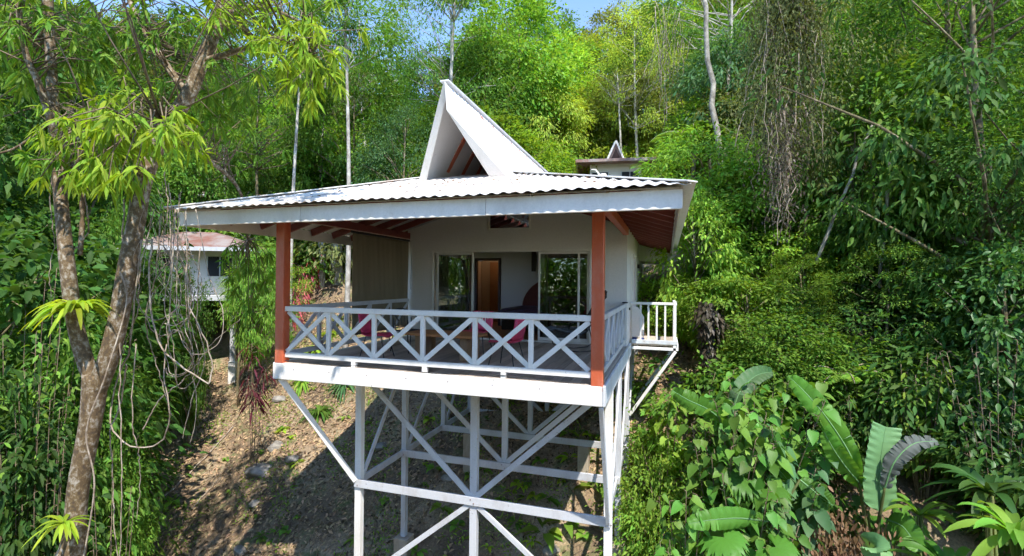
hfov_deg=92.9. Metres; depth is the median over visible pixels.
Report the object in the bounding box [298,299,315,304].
garden clump
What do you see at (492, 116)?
forest tree
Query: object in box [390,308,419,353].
wire chair
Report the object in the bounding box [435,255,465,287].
shrub
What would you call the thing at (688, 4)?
forest tree
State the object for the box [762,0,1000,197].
tall tree
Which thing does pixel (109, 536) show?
lance leaf shrub
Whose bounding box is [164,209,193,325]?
hanging vine
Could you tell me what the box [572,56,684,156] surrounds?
forest tree
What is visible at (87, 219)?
hanging vine
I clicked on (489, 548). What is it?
ground weed
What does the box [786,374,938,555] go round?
banana plant
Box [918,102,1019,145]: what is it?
shrub
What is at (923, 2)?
forest tree
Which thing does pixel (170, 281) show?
hanging vine
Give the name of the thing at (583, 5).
sky
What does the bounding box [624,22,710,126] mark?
forest tree
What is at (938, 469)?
leafy shrub
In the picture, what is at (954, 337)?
glossy bush
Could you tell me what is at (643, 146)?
shrub
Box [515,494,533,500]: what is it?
ground weed
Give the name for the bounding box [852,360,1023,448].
leafy shrub
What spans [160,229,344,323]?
shrub
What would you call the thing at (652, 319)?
rounded bush
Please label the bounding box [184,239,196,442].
hanging vine
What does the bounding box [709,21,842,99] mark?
forest tree
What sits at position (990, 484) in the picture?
strap leaf plant
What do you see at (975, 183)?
broadleaf tree
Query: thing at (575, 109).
bushy tree
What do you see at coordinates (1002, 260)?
glossy bush
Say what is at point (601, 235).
stilt cottage
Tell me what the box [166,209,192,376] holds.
hanging vine
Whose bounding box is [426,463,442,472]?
ground weed
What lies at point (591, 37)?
forest tree
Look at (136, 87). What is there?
forest tree
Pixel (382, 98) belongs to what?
bushy tree
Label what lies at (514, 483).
ground weed
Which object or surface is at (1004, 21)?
tall tree
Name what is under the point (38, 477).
thicket shrub
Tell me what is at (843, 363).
rounded bush
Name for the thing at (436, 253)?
sliding door
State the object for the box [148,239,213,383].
hanging vine
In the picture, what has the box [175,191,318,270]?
shrub
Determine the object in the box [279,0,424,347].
slender tree
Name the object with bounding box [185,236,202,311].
hanging vine
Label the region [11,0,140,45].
forest tree
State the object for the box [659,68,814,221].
forest tree
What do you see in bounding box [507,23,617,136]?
forest tree
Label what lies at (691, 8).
forest tree
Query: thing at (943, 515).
strap leaf plant
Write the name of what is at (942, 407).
shrub
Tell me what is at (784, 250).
shrub
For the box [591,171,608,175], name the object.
window
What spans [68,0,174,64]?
forest tree
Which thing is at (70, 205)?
forest tree
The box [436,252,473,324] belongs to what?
sliding door
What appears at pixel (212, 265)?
window
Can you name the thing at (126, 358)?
hanging vine
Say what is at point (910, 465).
lance leaf shrub
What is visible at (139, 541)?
thicket shrub
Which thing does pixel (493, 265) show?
hallway door
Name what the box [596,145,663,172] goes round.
shrub
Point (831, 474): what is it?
leafy shrub
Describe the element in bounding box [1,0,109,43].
forest tree
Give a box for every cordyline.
[232,343,277,466]
[292,263,316,304]
[292,286,309,330]
[300,254,321,294]
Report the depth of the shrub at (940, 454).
8.44 m
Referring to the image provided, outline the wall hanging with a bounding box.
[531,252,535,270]
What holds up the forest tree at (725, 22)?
on the ground at (904, 486)
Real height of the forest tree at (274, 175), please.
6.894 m
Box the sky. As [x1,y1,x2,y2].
[54,0,689,143]
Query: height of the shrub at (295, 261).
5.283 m
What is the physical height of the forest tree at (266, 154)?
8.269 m
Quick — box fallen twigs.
[151,340,697,555]
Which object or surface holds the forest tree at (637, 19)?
on the ground at (904, 486)
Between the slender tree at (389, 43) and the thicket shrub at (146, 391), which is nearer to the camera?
the thicket shrub at (146, 391)
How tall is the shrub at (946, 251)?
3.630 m
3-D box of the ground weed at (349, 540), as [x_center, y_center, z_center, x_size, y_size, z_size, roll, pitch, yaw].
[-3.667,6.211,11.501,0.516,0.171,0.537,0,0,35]
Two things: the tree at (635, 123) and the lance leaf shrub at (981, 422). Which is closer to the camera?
the lance leaf shrub at (981, 422)
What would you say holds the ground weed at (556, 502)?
on the ground at (904, 486)
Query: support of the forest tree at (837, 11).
on the ground at (904, 486)
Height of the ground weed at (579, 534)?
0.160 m
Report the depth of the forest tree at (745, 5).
46.85 m
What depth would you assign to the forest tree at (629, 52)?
45.13 m
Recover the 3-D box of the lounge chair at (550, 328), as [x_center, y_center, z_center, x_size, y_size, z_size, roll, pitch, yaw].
[1.303,0.888,10.248,1.324,1.288,0.586,1,0,-6]
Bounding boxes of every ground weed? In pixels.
[170,502,187,509]
[252,530,268,543]
[258,537,273,545]
[276,525,290,535]
[287,459,303,468]
[343,534,366,547]
[379,497,388,504]
[410,545,428,555]
[423,416,434,423]
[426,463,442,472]
[429,501,453,513]
[450,519,464,531]
[464,472,469,480]
[481,543,493,552]
[507,516,523,530]
[510,479,523,486]
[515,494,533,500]
[516,481,527,491]
[522,478,531,487]
[522,536,542,548]
[526,491,541,499]
[532,456,547,464]
[536,493,560,506]
[556,452,576,462]
[558,428,579,437]
[574,528,591,539]
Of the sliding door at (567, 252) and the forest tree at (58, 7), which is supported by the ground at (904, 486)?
the forest tree at (58, 7)
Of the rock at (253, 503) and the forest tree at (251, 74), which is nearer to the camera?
the rock at (253, 503)
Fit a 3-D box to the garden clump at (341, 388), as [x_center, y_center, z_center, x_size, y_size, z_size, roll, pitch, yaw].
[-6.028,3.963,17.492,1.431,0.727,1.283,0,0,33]
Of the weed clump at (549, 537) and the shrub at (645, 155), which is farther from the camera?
the shrub at (645, 155)
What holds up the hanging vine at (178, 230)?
hanging from the forked tree at (118, 127)
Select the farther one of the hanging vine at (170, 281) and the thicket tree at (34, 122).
the thicket tree at (34, 122)
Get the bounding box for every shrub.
[0,267,80,525]
[0,313,181,555]
[0,327,74,555]
[0,346,125,555]
[0,419,111,555]
[2,384,90,555]
[60,427,167,555]
[65,394,179,459]
[73,331,174,555]
[87,450,140,555]
[91,250,201,416]
[110,447,193,493]
[146,194,317,283]
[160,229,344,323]
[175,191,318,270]
[188,228,327,271]
[198,192,316,274]
[268,170,345,260]
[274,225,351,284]
[435,255,460,286]
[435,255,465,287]
[533,138,593,173]
[555,142,664,177]
[561,134,608,161]
[568,104,660,157]
[572,125,634,158]
[584,467,721,555]
[589,349,804,476]
[589,408,712,555]
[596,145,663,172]
[622,135,668,164]
[622,146,668,177]
[636,388,693,520]
[644,95,722,142]
[646,486,714,555]
[672,331,842,434]
[678,391,788,555]
[680,167,798,261]
[681,446,811,555]
[686,366,840,543]
[704,428,839,482]
[715,325,859,413]
[729,185,819,230]
[729,410,854,555]
[732,274,1020,385]
[740,167,876,229]
[741,213,840,272]
[746,221,870,300]
[762,341,832,424]
[772,325,982,433]
[785,165,1022,268]
[786,415,910,494]
[788,391,918,441]
[800,331,1023,470]
[801,486,874,545]
[828,368,891,470]
[839,383,932,450]
[847,92,1022,157]
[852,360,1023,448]
[853,393,968,464]
[876,375,1022,425]
[878,214,1023,314]
[890,353,972,501]
[898,427,1023,493]
[911,373,1023,503]
[912,404,1023,555]
[917,415,1023,555]
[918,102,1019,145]
[929,328,1023,539]
[932,214,1023,283]
[950,445,1023,555]
[964,119,1023,239]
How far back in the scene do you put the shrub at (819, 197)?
16.29 m
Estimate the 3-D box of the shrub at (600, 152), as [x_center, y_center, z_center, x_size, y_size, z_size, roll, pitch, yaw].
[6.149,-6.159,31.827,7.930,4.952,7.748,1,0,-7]
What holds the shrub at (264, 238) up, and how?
on the ground at (904, 486)
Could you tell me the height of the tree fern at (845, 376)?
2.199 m
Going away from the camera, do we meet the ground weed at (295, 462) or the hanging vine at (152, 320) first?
the hanging vine at (152, 320)
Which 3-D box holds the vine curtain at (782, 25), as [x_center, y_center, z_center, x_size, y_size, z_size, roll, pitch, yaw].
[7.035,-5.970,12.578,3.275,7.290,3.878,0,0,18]
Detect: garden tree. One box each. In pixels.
[83,194,160,343]
[152,99,263,232]
[160,258,217,452]
[208,243,321,365]
[216,240,306,401]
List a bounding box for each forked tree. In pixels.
[0,0,369,555]
[633,0,825,117]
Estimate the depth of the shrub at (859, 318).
11.35 m
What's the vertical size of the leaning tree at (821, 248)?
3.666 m
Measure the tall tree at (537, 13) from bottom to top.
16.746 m
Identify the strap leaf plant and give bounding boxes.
[869,537,972,555]
[883,493,963,555]
[919,464,1023,555]
[942,501,1023,555]
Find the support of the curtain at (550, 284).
hanging from the stilt cottage at (601, 235)
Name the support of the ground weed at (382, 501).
on the ground at (904, 486)
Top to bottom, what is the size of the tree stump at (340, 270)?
3.170 m
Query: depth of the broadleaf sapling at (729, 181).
14.53 m
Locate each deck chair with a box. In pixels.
[358,314,394,357]
[463,311,493,353]
[488,319,525,366]
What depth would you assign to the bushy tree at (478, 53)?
28.72 m
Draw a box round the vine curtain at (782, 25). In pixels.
[718,0,861,181]
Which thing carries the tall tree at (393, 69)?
on the ground at (904, 486)
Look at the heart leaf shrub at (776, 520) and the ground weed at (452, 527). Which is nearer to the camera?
the heart leaf shrub at (776, 520)
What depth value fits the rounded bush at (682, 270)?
16.53 m
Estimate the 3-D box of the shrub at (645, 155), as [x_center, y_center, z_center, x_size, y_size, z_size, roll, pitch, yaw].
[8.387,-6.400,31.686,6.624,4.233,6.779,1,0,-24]
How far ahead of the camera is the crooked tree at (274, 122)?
23.92 m
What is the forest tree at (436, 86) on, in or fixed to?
on the ground at (904, 486)
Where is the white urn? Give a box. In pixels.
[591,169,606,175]
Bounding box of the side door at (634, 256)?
[633,254,635,305]
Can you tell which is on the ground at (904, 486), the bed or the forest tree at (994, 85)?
the forest tree at (994, 85)
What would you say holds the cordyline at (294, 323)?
on the ground at (904, 486)
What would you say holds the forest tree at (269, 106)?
on the ground at (904, 486)
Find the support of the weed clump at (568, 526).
on the ground at (904, 486)
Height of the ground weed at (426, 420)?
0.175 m
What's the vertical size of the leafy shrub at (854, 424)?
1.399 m
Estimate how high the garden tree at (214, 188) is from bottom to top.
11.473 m
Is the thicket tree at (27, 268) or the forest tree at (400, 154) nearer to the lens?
the thicket tree at (27, 268)
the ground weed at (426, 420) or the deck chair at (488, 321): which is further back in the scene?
the ground weed at (426, 420)
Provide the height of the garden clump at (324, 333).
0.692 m
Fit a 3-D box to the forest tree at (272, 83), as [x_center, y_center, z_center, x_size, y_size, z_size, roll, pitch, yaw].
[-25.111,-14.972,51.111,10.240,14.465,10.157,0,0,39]
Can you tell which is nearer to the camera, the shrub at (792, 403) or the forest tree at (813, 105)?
the shrub at (792, 403)
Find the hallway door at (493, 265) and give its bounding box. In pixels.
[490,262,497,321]
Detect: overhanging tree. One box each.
[715,0,1023,362]
[856,8,1023,318]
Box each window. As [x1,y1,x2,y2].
[154,255,173,275]
[206,256,232,276]
[488,214,530,229]
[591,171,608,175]
[621,171,638,176]
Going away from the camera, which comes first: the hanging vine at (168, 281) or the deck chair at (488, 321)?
the hanging vine at (168, 281)
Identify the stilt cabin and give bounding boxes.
[108,232,275,389]
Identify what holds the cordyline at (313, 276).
on the ground at (904, 486)
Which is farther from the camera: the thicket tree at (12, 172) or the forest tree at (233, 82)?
the forest tree at (233, 82)
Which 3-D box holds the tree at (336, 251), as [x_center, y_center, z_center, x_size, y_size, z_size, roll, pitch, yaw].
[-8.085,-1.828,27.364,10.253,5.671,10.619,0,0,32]
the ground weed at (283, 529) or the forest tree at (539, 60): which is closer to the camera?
the ground weed at (283, 529)
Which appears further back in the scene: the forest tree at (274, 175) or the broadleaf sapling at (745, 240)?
the forest tree at (274, 175)
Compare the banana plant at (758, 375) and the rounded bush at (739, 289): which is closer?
the banana plant at (758, 375)
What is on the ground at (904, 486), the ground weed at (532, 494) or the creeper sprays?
the ground weed at (532, 494)
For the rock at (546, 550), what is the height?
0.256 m
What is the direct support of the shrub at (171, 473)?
on the ground at (904, 486)
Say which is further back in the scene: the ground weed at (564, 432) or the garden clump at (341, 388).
the garden clump at (341, 388)
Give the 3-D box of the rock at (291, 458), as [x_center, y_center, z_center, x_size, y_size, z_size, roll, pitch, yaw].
[-6.563,5.419,14.536,0.463,0.228,0.334,0,0,44]
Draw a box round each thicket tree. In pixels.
[0,0,136,321]
[0,21,195,366]
[0,175,149,397]
[0,215,208,539]
[0,266,181,470]
[70,154,172,222]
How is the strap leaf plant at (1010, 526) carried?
on the ground at (904, 486)
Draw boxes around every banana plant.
[670,365,791,480]
[686,477,834,548]
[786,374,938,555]
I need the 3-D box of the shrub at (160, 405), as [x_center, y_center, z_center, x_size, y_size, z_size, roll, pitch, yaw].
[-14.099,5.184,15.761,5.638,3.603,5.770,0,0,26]
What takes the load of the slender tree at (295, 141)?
on the ground at (904, 486)
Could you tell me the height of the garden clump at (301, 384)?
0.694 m
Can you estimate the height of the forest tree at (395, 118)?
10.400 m
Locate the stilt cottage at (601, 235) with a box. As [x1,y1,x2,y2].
[163,79,697,555]
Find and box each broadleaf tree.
[630,121,816,251]
[638,20,799,166]
[771,41,995,310]
[846,118,1023,281]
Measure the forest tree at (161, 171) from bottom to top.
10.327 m
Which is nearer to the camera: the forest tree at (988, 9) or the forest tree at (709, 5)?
the forest tree at (988, 9)
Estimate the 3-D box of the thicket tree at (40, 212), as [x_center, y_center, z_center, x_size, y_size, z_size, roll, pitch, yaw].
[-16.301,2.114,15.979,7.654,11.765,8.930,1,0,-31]
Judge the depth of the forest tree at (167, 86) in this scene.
38.36 m
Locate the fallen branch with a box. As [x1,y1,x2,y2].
[191,477,219,508]
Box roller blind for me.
[350,230,411,334]
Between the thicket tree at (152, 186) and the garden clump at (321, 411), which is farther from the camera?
the thicket tree at (152, 186)
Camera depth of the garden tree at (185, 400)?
16.41 m
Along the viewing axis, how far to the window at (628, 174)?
27.84 m
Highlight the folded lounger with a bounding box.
[631,306,643,339]
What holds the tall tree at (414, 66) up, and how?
on the ground at (904, 486)
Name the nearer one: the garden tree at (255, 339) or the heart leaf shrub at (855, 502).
the heart leaf shrub at (855, 502)
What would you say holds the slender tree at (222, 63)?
on the ground at (904, 486)
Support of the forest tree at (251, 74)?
on the ground at (904, 486)
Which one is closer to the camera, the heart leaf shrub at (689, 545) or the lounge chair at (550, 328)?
the heart leaf shrub at (689, 545)
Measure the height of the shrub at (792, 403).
2.601 m
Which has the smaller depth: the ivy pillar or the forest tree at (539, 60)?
the ivy pillar
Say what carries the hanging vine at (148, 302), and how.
hanging from the forked tree at (118, 127)
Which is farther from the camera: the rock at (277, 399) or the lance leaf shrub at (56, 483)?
the rock at (277, 399)
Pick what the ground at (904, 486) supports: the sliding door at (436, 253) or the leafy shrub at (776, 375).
the leafy shrub at (776, 375)
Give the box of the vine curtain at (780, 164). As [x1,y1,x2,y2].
[740,70,831,266]
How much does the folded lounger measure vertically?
0.858 m
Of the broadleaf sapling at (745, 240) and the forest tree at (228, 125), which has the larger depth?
the forest tree at (228, 125)
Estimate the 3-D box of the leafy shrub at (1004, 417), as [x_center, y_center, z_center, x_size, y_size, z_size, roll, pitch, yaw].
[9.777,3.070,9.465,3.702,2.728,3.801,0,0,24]
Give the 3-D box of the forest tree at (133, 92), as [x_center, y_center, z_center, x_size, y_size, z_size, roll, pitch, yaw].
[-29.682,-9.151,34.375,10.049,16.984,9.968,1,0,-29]
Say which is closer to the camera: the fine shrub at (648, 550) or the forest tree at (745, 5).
the fine shrub at (648, 550)
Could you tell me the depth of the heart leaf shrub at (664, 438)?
10.11 m
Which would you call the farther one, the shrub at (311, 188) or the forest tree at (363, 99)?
the forest tree at (363, 99)
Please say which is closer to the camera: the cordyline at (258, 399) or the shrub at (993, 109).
the cordyline at (258, 399)
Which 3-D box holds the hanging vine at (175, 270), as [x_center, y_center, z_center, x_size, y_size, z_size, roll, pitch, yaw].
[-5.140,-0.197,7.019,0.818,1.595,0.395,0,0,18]
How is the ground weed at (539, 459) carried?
on the ground at (904, 486)
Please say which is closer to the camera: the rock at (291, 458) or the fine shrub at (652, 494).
the fine shrub at (652, 494)
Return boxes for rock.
[233,545,245,555]
[244,463,271,477]
[248,499,259,507]
[267,440,282,451]
[272,395,285,402]
[284,455,298,462]
[374,442,386,450]
[441,474,451,481]
[542,544,559,555]
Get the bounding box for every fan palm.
[696,465,800,555]
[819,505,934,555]
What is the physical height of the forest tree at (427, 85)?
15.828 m
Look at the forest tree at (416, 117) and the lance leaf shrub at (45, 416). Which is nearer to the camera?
the lance leaf shrub at (45, 416)
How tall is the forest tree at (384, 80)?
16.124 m
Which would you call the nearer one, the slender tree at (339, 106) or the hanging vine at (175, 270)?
the hanging vine at (175, 270)
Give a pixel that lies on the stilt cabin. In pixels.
(215, 245)
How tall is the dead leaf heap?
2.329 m
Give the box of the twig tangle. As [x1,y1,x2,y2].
[40,91,97,166]
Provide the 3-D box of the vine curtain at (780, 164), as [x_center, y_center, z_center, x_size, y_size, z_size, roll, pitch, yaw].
[6.946,-2.967,12.607,2.091,5.389,3.324,0,0,18]
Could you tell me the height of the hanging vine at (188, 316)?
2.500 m
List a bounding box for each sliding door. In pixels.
[435,253,470,329]
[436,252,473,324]
[538,251,579,341]
[546,251,588,342]
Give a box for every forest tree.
[0,84,103,202]
[0,109,185,239]
[0,128,100,227]
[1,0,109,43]
[3,1,98,25]
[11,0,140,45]
[31,14,174,120]
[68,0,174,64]
[70,77,169,200]
[103,9,207,107]
[124,1,203,95]
[129,112,199,203]
[134,37,236,125]
[135,65,232,150]
[165,61,275,134]
[167,93,278,172]
[206,109,304,192]
[227,65,300,126]
[228,57,275,92]
[240,162,344,195]
[243,122,324,184]
[255,90,357,161]
[300,122,414,180]
[325,67,389,145]
[340,54,424,131]
[357,142,424,178]
[360,91,423,144]
[385,91,435,146]
[385,140,428,179]
[396,52,443,118]
[396,88,480,178]
[413,93,540,166]
[421,24,537,109]
[423,23,477,95]
[448,1,550,74]
[469,29,544,76]
[490,37,583,163]
[499,0,587,55]
[501,121,584,175]
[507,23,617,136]
[536,81,617,173]
[539,24,633,91]
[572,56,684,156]
[575,32,633,111]
[577,0,650,87]
[594,25,690,129]
[606,0,683,92]
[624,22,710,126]
[640,0,739,65]
[641,92,759,183]
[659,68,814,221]
[665,0,740,24]
[671,3,755,108]
[674,22,757,114]
[680,0,759,42]
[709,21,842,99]
[726,71,839,138]
[728,0,828,20]
[754,0,880,47]
[784,1,868,77]
[820,6,957,120]
[821,0,920,68]
[864,9,1012,112]
[895,0,1008,23]
[905,0,1000,45]
[917,21,1023,128]
[928,0,1023,54]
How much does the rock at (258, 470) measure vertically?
0.417 m
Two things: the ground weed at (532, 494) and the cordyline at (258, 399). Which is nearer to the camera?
the ground weed at (532, 494)
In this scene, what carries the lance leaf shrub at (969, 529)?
on the ground at (904, 486)
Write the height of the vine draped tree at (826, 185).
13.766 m
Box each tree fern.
[216,308,263,407]
[648,120,742,178]
[806,364,890,419]
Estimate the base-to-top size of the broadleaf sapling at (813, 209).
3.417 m
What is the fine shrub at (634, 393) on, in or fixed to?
on the ground at (904, 486)
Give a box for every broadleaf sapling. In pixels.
[638,185,755,354]
[673,142,827,290]
[705,228,830,315]
[749,193,870,270]
[817,237,978,386]
[850,241,1023,356]
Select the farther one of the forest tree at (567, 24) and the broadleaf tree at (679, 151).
the forest tree at (567, 24)
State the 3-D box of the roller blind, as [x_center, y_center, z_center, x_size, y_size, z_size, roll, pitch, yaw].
[-3.001,0.117,11.428,0.134,2.233,2.420,0,0,18]
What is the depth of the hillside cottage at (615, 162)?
27.85 m
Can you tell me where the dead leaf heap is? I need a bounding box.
[784,482,926,555]
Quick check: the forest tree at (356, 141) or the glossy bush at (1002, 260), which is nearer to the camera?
the glossy bush at (1002, 260)
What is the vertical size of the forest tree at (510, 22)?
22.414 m
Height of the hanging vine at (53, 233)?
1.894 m
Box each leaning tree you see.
[702,0,722,199]
[815,125,872,263]
[878,151,891,287]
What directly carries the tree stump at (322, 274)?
on the ground at (904, 486)
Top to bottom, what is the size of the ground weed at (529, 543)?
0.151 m
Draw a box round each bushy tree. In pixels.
[245,83,365,261]
[273,45,415,190]
[338,85,436,183]
[431,26,534,142]
[512,76,600,169]
[739,101,1006,297]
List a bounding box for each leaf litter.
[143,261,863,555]
[273,174,616,196]
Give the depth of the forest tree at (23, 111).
24.76 m
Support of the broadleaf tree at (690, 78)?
on the ground at (904, 486)
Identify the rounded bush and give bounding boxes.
[637,267,711,343]
[667,272,828,380]
[676,248,717,280]
[707,296,883,434]
[744,250,848,340]
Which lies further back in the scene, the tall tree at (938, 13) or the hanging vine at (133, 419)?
the tall tree at (938, 13)
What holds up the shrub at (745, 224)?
on the ground at (904, 486)
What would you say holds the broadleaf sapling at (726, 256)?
on the ground at (904, 486)
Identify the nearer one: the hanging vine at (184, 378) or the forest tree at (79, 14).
the hanging vine at (184, 378)
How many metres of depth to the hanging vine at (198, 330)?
6.83 m
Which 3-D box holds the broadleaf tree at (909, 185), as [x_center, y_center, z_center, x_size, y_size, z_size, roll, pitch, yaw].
[10.626,-2.313,14.027,5.808,8.507,5.184,1,0,-11]
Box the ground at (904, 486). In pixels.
[132,170,1023,555]
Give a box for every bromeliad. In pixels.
[18,298,130,336]
[22,514,96,551]
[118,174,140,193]
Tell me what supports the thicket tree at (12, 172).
on the ground at (904, 486)
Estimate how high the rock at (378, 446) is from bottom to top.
0.253 m
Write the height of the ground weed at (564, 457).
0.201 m
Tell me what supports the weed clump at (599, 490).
on the ground at (904, 486)
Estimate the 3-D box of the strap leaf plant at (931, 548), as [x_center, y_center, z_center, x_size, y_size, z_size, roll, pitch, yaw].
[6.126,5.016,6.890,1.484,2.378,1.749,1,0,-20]
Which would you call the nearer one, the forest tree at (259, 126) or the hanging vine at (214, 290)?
the hanging vine at (214, 290)
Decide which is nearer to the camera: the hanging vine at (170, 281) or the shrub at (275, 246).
the hanging vine at (170, 281)
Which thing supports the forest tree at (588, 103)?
on the ground at (904, 486)
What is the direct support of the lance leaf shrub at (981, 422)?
on the ground at (904, 486)
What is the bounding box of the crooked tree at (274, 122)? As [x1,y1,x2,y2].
[202,29,329,298]
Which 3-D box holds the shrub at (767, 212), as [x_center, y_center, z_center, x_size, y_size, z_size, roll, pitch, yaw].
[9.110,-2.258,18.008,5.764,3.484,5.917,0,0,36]
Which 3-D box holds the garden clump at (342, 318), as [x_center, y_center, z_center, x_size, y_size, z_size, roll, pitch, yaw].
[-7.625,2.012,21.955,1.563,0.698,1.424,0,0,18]
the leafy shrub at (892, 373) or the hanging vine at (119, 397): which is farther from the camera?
the leafy shrub at (892, 373)
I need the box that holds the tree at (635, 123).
[582,0,690,156]
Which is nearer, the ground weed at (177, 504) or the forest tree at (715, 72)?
the ground weed at (177, 504)
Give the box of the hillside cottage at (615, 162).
[575,140,657,176]
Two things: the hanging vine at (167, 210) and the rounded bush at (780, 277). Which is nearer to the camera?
the hanging vine at (167, 210)
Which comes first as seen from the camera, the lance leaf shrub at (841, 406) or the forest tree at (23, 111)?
the lance leaf shrub at (841, 406)
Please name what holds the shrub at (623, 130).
on the ground at (904, 486)
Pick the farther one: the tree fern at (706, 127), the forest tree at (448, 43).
the forest tree at (448, 43)
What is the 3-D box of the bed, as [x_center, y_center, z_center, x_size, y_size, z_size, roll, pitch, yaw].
[0.992,0.717,14.115,2.148,1.447,2.110,0,0,18]
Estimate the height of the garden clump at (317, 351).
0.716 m
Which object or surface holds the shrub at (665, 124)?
on the ground at (904, 486)
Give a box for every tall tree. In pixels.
[290,0,437,146]
[367,0,519,116]
[444,0,587,137]
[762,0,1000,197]
[798,0,1023,226]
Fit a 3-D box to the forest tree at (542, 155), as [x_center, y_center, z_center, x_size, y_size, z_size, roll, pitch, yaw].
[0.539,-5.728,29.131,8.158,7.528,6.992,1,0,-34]
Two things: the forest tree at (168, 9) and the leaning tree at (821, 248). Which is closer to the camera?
the leaning tree at (821, 248)
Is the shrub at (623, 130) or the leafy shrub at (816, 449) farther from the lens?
the shrub at (623, 130)
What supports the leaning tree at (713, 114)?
on the ground at (904, 486)
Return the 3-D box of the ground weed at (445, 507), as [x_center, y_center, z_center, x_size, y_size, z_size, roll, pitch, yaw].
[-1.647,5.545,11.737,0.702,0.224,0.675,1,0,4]
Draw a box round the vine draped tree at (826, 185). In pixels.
[734,0,912,326]
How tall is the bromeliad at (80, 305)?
0.469 m
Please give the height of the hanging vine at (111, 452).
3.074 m
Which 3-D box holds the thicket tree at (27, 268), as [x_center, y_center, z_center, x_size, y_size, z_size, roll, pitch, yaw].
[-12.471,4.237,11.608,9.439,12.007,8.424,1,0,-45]
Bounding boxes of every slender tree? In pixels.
[188,0,285,195]
[222,0,352,331]
[270,5,379,182]
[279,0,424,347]
[392,0,499,82]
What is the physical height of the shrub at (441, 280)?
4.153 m
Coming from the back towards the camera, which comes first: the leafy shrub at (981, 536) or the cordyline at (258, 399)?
the cordyline at (258, 399)
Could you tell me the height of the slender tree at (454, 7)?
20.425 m
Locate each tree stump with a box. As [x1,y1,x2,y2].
[318,242,325,288]
[330,244,343,285]
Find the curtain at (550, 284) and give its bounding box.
[544,254,553,336]
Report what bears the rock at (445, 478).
on the ground at (904, 486)
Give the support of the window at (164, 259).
in the stilt cabin
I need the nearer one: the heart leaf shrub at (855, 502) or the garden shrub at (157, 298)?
the heart leaf shrub at (855, 502)
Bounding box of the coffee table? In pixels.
[405,329,486,361]
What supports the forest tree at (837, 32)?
on the ground at (904, 486)
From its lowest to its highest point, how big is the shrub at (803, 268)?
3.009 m
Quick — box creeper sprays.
[637,1,699,132]
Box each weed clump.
[161,494,181,508]
[516,518,562,552]
[542,518,578,537]
[573,481,603,498]
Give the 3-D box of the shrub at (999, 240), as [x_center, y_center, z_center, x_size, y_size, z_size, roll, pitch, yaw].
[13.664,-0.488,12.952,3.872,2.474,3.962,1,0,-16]
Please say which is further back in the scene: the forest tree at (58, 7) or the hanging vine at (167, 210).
the forest tree at (58, 7)
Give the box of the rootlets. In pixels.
[132,182,195,318]
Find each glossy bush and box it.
[883,230,1023,454]
[912,306,1023,389]
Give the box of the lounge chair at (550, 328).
[546,290,606,351]
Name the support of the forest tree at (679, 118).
on the ground at (904, 486)
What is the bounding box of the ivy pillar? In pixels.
[688,301,729,418]
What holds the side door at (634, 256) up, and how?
in the stilt cottage at (601, 235)
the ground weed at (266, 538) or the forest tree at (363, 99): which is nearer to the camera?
the ground weed at (266, 538)
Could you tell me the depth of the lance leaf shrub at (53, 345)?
10.19 m
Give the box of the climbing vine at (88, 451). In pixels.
[83,271,127,555]
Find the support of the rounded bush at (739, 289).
on the ground at (904, 486)
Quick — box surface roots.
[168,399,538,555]
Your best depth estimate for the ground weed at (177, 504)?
14.31 m
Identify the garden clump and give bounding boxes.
[289,380,312,396]
[295,404,334,426]
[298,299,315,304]
[304,345,321,353]
[311,330,336,343]
[327,384,354,400]
[332,315,351,324]
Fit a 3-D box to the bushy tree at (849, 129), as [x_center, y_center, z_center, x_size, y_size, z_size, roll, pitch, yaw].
[10.404,-2.082,14.320,6.151,6.391,5.913,0,0,35]
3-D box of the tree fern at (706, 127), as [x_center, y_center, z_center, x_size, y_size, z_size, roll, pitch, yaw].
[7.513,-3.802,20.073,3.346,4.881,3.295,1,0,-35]
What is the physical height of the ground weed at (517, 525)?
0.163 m
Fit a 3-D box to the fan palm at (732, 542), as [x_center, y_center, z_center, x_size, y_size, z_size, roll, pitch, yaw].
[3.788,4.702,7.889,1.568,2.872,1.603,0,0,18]
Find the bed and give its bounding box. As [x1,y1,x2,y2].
[500,278,586,331]
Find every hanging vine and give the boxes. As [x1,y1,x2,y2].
[48,175,54,296]
[74,193,89,249]
[109,240,170,447]
[109,364,127,555]
[118,199,124,555]
[122,232,148,354]
[131,344,140,518]
[136,209,181,320]
[142,320,239,429]
[145,216,172,415]
[146,248,191,336]
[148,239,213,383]
[159,209,194,374]
[163,171,169,262]
[164,207,177,383]
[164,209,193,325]
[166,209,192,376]
[166,209,198,388]
[168,183,191,291]
[169,209,223,354]
[174,191,185,329]
[182,248,205,438]
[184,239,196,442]
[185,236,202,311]
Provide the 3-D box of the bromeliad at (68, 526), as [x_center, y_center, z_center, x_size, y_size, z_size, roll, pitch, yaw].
[-5.829,3.249,6.313,0.668,0.291,0.671,1,0,-18]
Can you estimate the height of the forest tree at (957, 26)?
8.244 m
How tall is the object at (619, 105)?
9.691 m
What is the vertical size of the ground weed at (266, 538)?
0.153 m

